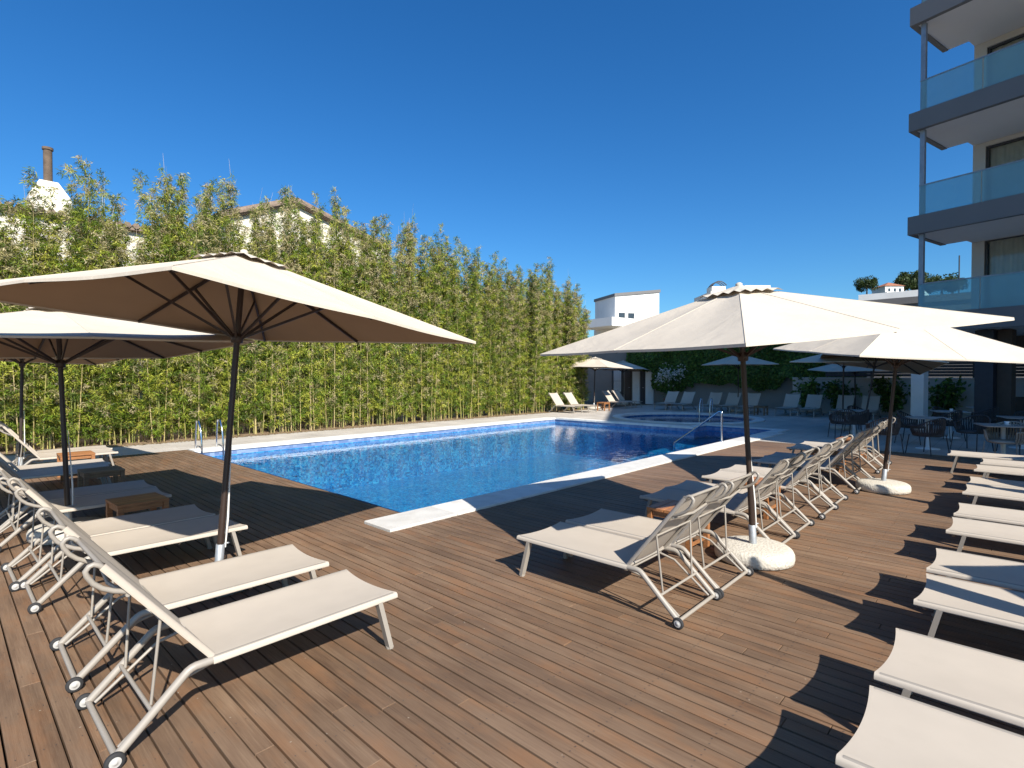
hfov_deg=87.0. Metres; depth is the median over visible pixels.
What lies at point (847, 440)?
side table
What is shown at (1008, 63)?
window
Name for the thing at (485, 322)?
bamboo plant
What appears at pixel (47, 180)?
house
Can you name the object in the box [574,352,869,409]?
garden building
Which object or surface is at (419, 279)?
bamboo plant
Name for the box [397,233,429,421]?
bamboo plant
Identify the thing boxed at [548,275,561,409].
bamboo plant
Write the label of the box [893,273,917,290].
pine tree
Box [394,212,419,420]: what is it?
bamboo plant
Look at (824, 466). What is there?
sun lounger
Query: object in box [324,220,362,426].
bamboo plant
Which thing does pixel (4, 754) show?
deck subfloor
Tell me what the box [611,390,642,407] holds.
sun lounger
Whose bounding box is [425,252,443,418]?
bamboo plant
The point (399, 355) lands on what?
bamboo plant
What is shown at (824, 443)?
sun lounger
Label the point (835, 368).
pool umbrella
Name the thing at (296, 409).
bamboo plant
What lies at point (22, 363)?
pool umbrella
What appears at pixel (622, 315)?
window
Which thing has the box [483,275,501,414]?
bamboo plant
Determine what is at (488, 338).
bamboo plant
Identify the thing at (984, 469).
sun lounger
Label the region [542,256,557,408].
bamboo plant
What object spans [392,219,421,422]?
bamboo plant
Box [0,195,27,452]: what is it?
bamboo plant
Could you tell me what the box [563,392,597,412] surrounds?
sun lounger
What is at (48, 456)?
sun lounger
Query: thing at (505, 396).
bamboo plant
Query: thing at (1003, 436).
restaurant table
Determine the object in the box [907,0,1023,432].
hotel building
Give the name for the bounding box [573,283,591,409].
bamboo plant
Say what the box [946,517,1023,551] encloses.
sun lounger
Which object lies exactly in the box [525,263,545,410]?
bamboo plant
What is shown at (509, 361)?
bamboo plant
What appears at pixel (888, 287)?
hill house
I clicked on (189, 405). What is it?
bamboo plant
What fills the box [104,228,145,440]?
bamboo plant
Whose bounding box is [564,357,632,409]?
pool umbrella
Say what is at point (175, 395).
bamboo plant
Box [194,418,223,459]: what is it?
pool ladder
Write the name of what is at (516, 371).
bamboo plant
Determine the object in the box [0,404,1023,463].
pool terrace
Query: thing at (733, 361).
pool umbrella
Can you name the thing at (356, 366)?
bamboo plant
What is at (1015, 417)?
restaurant table
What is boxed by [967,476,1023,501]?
sun lounger
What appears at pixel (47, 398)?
bamboo plant
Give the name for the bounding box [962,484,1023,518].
sun lounger
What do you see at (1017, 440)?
rope chair
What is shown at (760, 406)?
side table
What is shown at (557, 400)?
sun lounger
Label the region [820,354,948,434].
pool umbrella
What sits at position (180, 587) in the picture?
sun lounger
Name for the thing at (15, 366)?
bamboo plant
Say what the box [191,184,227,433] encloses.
bamboo plant
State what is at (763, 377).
climbing ivy
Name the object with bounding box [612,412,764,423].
round pool coping
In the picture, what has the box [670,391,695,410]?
sun lounger
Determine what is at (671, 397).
sun lounger
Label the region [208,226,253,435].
bamboo plant
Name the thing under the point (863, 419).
rope chair
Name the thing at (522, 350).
bamboo plant
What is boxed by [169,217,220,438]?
bamboo plant
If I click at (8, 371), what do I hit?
bamboo plant
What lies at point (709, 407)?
pool ladder
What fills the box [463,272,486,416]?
bamboo plant
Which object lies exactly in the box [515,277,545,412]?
bamboo plant
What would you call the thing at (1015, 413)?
rope chair
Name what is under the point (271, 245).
bamboo plant
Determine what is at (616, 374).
door
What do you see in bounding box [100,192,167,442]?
bamboo plant
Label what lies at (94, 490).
sun lounger
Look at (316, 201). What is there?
bamboo plant
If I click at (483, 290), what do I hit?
bamboo plant
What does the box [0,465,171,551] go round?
sun lounger
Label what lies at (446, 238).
bamboo plant
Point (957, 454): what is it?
sun lounger
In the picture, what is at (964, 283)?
pine tree
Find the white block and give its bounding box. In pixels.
[858,290,928,300]
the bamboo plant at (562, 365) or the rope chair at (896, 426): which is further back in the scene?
the bamboo plant at (562, 365)
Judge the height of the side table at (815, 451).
0.420 m
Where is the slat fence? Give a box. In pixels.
[825,360,1023,377]
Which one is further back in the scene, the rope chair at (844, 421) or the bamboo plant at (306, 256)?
the bamboo plant at (306, 256)
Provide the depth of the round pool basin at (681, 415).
24.70 m
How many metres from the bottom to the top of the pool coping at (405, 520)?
0.076 m
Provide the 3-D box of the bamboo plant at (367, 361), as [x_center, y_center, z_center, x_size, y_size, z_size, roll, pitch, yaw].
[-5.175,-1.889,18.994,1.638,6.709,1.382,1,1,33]
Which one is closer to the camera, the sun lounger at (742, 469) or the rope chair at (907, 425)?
the sun lounger at (742, 469)
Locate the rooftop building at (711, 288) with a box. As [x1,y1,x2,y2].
[694,281,777,301]
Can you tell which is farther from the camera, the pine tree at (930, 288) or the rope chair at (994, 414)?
the pine tree at (930, 288)
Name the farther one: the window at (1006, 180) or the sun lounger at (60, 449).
the window at (1006, 180)
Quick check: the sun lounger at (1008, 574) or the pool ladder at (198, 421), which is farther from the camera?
the pool ladder at (198, 421)
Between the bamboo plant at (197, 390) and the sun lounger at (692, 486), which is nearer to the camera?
the sun lounger at (692, 486)
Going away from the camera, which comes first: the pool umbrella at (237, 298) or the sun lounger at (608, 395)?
the pool umbrella at (237, 298)
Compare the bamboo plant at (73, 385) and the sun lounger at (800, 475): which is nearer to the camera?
the sun lounger at (800, 475)
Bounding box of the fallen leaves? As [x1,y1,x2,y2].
[4,409,586,454]
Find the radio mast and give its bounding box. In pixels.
[958,255,959,292]
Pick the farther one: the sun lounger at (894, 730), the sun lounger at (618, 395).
the sun lounger at (618, 395)
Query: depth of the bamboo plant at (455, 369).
22.59 m
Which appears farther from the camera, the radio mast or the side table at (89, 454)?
the radio mast
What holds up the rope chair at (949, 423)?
on the pool terrace
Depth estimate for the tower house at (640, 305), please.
56.20 m
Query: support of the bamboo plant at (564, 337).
on the hedge bed
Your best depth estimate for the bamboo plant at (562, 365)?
27.07 m
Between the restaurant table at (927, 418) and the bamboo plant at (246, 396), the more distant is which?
the bamboo plant at (246, 396)
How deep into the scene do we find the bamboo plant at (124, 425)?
13.68 m
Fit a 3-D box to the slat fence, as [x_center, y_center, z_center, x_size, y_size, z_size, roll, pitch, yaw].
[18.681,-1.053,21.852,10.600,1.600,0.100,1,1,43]
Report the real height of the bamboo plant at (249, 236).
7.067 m
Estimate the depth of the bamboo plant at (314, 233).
17.90 m
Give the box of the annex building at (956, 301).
[865,292,1023,377]
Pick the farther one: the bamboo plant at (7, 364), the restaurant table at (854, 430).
the restaurant table at (854, 430)
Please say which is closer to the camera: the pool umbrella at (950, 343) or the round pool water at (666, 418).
the pool umbrella at (950, 343)
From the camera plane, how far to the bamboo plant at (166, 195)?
14.62 m
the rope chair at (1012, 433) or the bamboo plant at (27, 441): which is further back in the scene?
the bamboo plant at (27, 441)
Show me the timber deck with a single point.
(656, 689)
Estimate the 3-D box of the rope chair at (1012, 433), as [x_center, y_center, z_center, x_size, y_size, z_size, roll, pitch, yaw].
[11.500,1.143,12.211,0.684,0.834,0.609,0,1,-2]
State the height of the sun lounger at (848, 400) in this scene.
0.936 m
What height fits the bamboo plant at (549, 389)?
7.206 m
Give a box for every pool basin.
[196,419,769,512]
[624,414,751,421]
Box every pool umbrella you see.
[0,249,475,598]
[0,307,254,544]
[0,358,122,469]
[540,282,1013,570]
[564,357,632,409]
[595,360,648,404]
[703,355,777,411]
[773,327,1023,494]
[790,354,900,429]
[807,364,884,414]
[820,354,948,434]
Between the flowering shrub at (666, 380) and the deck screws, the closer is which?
the deck screws
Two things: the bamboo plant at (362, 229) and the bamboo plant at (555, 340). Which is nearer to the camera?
the bamboo plant at (362, 229)
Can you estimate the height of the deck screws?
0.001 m
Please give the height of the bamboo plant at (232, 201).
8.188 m
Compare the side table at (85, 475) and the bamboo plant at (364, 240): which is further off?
the bamboo plant at (364, 240)
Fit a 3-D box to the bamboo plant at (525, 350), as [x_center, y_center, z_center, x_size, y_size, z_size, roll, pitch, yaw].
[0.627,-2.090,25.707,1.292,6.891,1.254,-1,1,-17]
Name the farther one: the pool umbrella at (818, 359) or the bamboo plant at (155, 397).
the pool umbrella at (818, 359)
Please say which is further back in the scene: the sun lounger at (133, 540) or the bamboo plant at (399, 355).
the bamboo plant at (399, 355)
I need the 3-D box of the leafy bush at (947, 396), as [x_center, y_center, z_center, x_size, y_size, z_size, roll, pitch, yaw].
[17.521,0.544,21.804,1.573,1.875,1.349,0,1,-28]
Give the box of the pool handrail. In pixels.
[673,411,723,451]
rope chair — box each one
[828,409,856,436]
[840,409,868,436]
[844,405,872,431]
[866,417,903,453]
[894,411,925,444]
[905,418,949,455]
[931,406,961,434]
[931,410,965,441]
[950,415,993,451]
[969,407,999,422]
[981,421,1023,461]
[996,418,1023,454]
[1011,411,1023,437]
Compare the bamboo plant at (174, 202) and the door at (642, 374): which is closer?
the bamboo plant at (174, 202)
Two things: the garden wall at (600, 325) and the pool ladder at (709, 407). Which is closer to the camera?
the pool ladder at (709, 407)
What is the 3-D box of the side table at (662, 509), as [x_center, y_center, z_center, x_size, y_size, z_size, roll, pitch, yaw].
[1.694,1.454,5.492,0.464,0.420,0.470,1,1,43]
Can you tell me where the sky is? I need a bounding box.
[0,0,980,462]
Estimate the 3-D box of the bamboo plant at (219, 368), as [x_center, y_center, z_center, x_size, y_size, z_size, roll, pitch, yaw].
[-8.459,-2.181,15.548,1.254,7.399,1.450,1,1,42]
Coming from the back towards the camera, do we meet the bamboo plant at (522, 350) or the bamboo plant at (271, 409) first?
the bamboo plant at (522, 350)
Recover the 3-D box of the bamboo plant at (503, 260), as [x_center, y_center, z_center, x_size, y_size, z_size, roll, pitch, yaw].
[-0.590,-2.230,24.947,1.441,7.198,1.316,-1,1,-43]
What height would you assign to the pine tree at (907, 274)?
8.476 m
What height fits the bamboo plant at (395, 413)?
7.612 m
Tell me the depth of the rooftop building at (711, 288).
55.35 m
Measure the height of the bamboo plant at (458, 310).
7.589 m
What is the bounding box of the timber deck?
[0,441,1023,767]
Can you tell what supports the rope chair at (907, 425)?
on the pool terrace
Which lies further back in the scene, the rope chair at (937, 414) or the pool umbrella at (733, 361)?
the pool umbrella at (733, 361)
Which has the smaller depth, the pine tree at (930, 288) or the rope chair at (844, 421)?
the rope chair at (844, 421)
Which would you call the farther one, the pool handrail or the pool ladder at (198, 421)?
the pool handrail
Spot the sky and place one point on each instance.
(679, 148)
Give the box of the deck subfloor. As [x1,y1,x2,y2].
[0,529,132,767]
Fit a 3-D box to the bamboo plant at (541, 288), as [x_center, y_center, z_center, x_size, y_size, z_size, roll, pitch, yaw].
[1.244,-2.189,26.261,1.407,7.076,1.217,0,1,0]
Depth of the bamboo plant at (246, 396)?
17.26 m
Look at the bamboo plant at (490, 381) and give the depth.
23.36 m
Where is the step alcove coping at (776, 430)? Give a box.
[692,424,788,432]
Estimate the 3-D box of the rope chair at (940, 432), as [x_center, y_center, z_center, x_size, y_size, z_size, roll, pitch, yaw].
[9.252,1.146,12.012,0.684,0.834,0.609,0,1,-17]
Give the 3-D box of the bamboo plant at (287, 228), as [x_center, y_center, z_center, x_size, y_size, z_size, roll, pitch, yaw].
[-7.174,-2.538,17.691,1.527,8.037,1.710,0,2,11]
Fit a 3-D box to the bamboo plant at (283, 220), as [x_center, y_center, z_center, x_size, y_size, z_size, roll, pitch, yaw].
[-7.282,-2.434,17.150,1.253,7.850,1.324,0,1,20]
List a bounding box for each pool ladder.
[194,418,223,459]
[699,398,712,416]
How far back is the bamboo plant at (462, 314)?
22.82 m
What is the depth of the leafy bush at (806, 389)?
25.18 m
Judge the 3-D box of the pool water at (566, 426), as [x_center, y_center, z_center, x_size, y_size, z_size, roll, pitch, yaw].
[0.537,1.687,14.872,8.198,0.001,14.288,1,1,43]
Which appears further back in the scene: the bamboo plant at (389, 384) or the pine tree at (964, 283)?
the pine tree at (964, 283)
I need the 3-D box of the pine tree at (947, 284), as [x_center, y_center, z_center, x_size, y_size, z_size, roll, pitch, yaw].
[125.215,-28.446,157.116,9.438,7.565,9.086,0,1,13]
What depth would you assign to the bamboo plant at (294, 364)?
17.02 m
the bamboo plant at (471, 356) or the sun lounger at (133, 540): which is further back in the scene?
the bamboo plant at (471, 356)
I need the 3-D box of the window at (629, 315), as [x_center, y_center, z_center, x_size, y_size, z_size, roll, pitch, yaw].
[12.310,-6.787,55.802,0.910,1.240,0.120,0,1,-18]
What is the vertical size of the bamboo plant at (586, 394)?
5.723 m
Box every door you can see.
[611,370,621,393]
[625,370,631,402]
[632,371,639,403]
[640,371,644,403]
[645,371,653,403]
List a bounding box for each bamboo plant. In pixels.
[0,166,55,450]
[0,185,60,449]
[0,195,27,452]
[0,208,72,449]
[0,231,14,449]
[0,274,9,421]
[17,198,90,447]
[19,196,106,446]
[23,270,61,444]
[43,163,102,446]
[53,364,82,442]
[63,228,122,441]
[66,155,122,444]
[68,206,129,445]
[79,231,137,444]
[95,369,135,440]
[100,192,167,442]
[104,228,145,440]
[131,169,184,439]
[131,193,183,441]
[136,261,165,437]
[144,184,195,439]
[150,160,191,438]
[161,191,220,439]
[163,173,212,437]
[169,179,218,434]
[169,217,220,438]
[177,248,195,435]
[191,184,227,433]
[195,176,244,435]
[202,372,228,432]
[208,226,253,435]
[215,164,255,432]
[234,192,269,433]
[235,345,256,430]
[242,201,275,431]
[250,196,289,432]
[251,230,278,430]
[260,220,297,431]
[263,186,304,430]
[270,186,310,428]
[278,209,312,431]
[289,342,307,427]
[291,195,333,429]
[293,219,339,428]
[300,209,341,428]
[305,191,333,426]
[310,197,345,427]
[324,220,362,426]
[326,187,351,425]
[332,206,354,425]
[340,205,378,423]
[340,225,370,425]
[342,234,380,425]
[351,223,379,424]
[363,217,398,424]
[365,240,391,422]
[367,216,403,423]
[368,214,409,423]
[375,271,400,421]
[388,254,407,420]
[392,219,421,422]
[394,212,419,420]
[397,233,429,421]
[413,236,442,419]
[414,235,441,420]
[417,235,451,418]
[420,236,448,420]
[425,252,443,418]
[430,247,454,419]
[432,223,453,417]
[435,256,462,418]
[443,236,470,418]
[445,279,460,416]
[448,244,469,416]
[457,263,481,415]
[458,246,483,417]
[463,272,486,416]
[466,246,493,415]
[468,250,499,415]
[468,268,486,415]
[477,276,502,414]
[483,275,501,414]
[484,263,509,415]
[488,258,511,412]
[493,268,518,414]
[499,264,520,413]
[502,279,516,413]
[503,270,530,412]
[504,264,529,413]
[512,279,531,413]
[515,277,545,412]
[516,269,533,411]
[523,268,549,407]
[523,273,539,410]
[523,279,534,411]
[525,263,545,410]
[526,277,546,412]
[531,263,553,411]
[541,263,559,411]
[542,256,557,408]
[547,280,565,410]
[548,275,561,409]
[552,285,571,410]
[555,286,573,408]
[558,283,571,397]
[558,288,581,409]
[560,295,582,409]
[562,275,579,404]
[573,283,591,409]
[576,302,591,408]
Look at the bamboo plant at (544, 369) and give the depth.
25.78 m
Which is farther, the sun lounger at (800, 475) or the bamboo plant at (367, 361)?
the bamboo plant at (367, 361)
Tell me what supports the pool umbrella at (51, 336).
on the timber deck
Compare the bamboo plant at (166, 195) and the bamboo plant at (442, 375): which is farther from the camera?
the bamboo plant at (442, 375)
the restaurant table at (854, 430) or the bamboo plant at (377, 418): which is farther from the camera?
the bamboo plant at (377, 418)
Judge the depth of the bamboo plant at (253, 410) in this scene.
16.12 m
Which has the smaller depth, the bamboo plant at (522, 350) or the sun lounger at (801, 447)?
the sun lounger at (801, 447)
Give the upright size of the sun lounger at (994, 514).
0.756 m
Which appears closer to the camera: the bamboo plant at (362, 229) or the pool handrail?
the pool handrail
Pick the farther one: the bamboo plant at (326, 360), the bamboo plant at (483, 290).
the bamboo plant at (483, 290)
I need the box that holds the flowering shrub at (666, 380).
[654,362,687,405]
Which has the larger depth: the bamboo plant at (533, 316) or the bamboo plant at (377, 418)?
the bamboo plant at (533, 316)
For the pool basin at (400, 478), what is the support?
in the pool terrace
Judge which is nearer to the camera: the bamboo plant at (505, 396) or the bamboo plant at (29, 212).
the bamboo plant at (29, 212)
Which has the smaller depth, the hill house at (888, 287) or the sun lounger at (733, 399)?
the sun lounger at (733, 399)
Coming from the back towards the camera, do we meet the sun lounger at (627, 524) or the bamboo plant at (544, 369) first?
the bamboo plant at (544, 369)
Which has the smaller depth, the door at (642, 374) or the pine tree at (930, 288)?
the door at (642, 374)
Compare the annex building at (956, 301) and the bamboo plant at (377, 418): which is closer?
the bamboo plant at (377, 418)
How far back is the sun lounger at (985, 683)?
2.55 m
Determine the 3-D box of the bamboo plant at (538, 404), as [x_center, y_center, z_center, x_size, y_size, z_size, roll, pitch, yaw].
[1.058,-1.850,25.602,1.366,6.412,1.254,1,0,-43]
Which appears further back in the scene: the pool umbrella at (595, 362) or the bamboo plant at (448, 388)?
the pool umbrella at (595, 362)
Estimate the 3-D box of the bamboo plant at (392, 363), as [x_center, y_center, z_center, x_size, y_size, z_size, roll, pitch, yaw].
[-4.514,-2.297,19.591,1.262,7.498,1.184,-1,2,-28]
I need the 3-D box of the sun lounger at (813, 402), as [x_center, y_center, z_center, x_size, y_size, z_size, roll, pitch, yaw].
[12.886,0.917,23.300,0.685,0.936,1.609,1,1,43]
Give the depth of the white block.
45.43 m
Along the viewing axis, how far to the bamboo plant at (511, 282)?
24.39 m
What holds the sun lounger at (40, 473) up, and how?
on the timber deck
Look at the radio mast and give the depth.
147.23 m
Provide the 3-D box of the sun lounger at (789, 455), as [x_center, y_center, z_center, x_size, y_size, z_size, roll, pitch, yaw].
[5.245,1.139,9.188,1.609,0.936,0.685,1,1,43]
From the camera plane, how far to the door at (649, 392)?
33.15 m
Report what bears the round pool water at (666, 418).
in the round pool coping at (752, 418)
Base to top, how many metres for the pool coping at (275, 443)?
0.071 m
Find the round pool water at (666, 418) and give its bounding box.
[625,415,750,422]
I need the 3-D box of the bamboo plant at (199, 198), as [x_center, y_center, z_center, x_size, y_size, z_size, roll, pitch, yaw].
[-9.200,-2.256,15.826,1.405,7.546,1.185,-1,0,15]
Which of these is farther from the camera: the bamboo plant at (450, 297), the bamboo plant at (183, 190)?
the bamboo plant at (450, 297)
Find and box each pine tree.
[853,275,878,293]
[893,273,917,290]
[897,270,931,289]
[914,278,944,293]
[927,272,964,293]
[937,277,969,292]
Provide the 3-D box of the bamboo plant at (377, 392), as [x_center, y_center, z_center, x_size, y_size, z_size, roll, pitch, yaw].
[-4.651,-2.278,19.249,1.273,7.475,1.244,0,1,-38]
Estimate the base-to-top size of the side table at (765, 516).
0.420 m
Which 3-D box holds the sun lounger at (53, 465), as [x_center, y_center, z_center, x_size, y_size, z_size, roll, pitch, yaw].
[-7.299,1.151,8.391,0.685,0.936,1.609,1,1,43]
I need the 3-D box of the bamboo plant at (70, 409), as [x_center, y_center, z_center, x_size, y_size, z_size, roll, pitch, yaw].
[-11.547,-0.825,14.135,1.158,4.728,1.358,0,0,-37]
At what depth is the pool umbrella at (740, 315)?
4.36 m
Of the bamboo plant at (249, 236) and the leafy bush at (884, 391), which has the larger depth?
the leafy bush at (884, 391)
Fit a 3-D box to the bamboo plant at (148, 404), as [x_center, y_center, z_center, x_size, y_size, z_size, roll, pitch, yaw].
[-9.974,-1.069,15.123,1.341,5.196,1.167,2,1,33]
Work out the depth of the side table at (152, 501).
5.76 m
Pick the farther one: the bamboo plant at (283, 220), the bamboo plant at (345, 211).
the bamboo plant at (345, 211)
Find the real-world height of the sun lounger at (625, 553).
0.936 m
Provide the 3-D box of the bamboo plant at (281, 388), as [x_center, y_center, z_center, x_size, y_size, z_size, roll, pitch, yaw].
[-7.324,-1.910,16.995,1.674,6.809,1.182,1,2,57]
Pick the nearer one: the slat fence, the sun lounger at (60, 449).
the sun lounger at (60, 449)
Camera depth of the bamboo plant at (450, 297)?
22.18 m
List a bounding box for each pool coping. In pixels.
[188,417,696,452]
[364,432,783,531]
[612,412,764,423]
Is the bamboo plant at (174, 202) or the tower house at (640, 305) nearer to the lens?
the bamboo plant at (174, 202)
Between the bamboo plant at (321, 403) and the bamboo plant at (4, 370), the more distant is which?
the bamboo plant at (321, 403)
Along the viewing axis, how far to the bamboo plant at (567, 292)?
28.45 m
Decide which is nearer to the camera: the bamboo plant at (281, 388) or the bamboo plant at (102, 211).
the bamboo plant at (102, 211)
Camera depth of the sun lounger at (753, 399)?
25.38 m
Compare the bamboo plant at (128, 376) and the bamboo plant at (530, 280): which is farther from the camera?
the bamboo plant at (530, 280)
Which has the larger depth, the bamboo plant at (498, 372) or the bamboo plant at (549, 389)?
the bamboo plant at (549, 389)
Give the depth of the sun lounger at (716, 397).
26.62 m
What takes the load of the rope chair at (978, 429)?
on the pool terrace
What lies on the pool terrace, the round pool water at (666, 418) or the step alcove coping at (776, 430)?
the step alcove coping at (776, 430)
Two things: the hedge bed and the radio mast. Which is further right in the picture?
the radio mast
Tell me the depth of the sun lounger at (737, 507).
5.77 m
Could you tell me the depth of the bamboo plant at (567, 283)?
28.80 m
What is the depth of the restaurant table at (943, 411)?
15.18 m
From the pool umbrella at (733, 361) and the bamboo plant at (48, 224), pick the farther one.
the pool umbrella at (733, 361)
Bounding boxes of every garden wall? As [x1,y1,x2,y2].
[585,317,638,335]
[792,377,1023,418]
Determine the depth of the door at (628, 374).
34.11 m
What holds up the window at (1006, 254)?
in the hotel building at (985, 118)
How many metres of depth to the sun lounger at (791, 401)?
24.23 m
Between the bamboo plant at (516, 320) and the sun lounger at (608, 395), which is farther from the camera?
the sun lounger at (608, 395)
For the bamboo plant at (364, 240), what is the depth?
19.11 m
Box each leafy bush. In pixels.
[791,375,825,412]
[822,378,862,412]
[868,374,910,416]
[928,374,971,416]
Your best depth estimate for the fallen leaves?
16.73 m
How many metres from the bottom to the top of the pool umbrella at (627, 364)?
2.672 m
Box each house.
[0,146,165,432]
[172,197,390,418]
[594,289,660,320]
[872,283,903,293]
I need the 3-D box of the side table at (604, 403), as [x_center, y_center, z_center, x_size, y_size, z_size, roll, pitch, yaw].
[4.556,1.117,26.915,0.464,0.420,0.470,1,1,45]
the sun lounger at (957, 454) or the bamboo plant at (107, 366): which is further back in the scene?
the bamboo plant at (107, 366)
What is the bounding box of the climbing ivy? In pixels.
[625,343,866,392]
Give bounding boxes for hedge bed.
[0,396,650,455]
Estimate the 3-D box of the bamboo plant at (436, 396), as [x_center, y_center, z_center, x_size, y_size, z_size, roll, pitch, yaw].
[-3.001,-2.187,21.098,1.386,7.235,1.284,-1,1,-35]
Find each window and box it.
[617,312,625,317]
[627,312,634,318]
[984,235,1023,307]
[986,137,1023,200]
[987,34,1023,86]
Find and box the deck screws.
[0,472,984,767]
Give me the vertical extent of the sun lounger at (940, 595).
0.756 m
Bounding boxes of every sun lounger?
[0,421,111,465]
[0,424,117,480]
[0,452,110,483]
[0,458,110,489]
[0,461,155,526]
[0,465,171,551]
[0,470,215,591]
[7,477,247,613]
[36,507,328,692]
[59,536,397,767]
[517,482,727,629]
[548,392,582,413]
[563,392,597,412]
[565,471,759,598]
[601,390,631,408]
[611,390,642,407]
[639,453,805,543]
[653,391,678,409]
[665,447,819,538]
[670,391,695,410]
[697,392,722,412]
[702,439,843,519]
[716,392,741,412]
[720,434,852,503]
[735,393,761,413]
[752,428,873,493]
[764,425,879,477]
[774,393,800,415]
[786,420,887,473]
[797,394,823,416]
[799,417,895,467]
[829,395,854,415]
[836,685,1023,767]
[858,395,880,419]
[874,628,1023,727]
[913,573,1023,636]
[926,548,1023,616]
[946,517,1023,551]
[948,450,1023,472]
[954,503,1023,546]
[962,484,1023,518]
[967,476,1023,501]
[974,464,1023,477]
[980,458,1023,477]
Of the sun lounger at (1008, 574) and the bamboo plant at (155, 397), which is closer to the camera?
the sun lounger at (1008, 574)
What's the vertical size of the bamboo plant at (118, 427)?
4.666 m
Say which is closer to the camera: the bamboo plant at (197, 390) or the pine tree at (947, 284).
the bamboo plant at (197, 390)
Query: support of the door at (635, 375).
in the garden building at (637, 386)
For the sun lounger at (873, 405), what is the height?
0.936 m
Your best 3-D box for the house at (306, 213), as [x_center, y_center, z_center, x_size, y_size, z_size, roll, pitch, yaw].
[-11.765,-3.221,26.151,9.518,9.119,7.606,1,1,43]
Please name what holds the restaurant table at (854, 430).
on the pool terrace
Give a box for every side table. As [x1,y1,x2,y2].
[56,450,94,480]
[77,465,124,486]
[105,492,168,517]
[597,402,609,410]
[647,499,709,557]
[732,476,780,519]
[754,405,767,415]
[810,446,845,472]
[836,437,866,459]
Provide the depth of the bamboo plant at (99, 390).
14.17 m
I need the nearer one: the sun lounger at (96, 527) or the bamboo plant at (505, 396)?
the sun lounger at (96, 527)
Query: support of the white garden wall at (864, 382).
on the pool terrace
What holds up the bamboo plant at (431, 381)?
on the hedge bed
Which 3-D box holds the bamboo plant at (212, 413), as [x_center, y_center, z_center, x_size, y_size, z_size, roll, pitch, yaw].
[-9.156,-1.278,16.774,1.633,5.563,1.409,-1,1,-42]
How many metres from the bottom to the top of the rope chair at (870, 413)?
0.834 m
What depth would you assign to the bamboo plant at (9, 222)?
12.70 m
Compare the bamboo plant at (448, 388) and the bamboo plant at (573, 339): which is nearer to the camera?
the bamboo plant at (448, 388)
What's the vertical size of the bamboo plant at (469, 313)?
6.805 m
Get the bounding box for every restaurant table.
[838,409,871,436]
[905,416,952,449]
[930,410,971,438]
[973,423,1023,453]
[996,416,1023,448]
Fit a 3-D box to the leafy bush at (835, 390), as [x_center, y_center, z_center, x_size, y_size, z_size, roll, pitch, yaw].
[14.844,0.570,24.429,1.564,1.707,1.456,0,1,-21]
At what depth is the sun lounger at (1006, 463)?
8.72 m
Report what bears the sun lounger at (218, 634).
on the timber deck
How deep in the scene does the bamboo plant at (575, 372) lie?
27.55 m
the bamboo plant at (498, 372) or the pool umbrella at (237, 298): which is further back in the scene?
the bamboo plant at (498, 372)
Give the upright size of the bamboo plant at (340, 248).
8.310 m

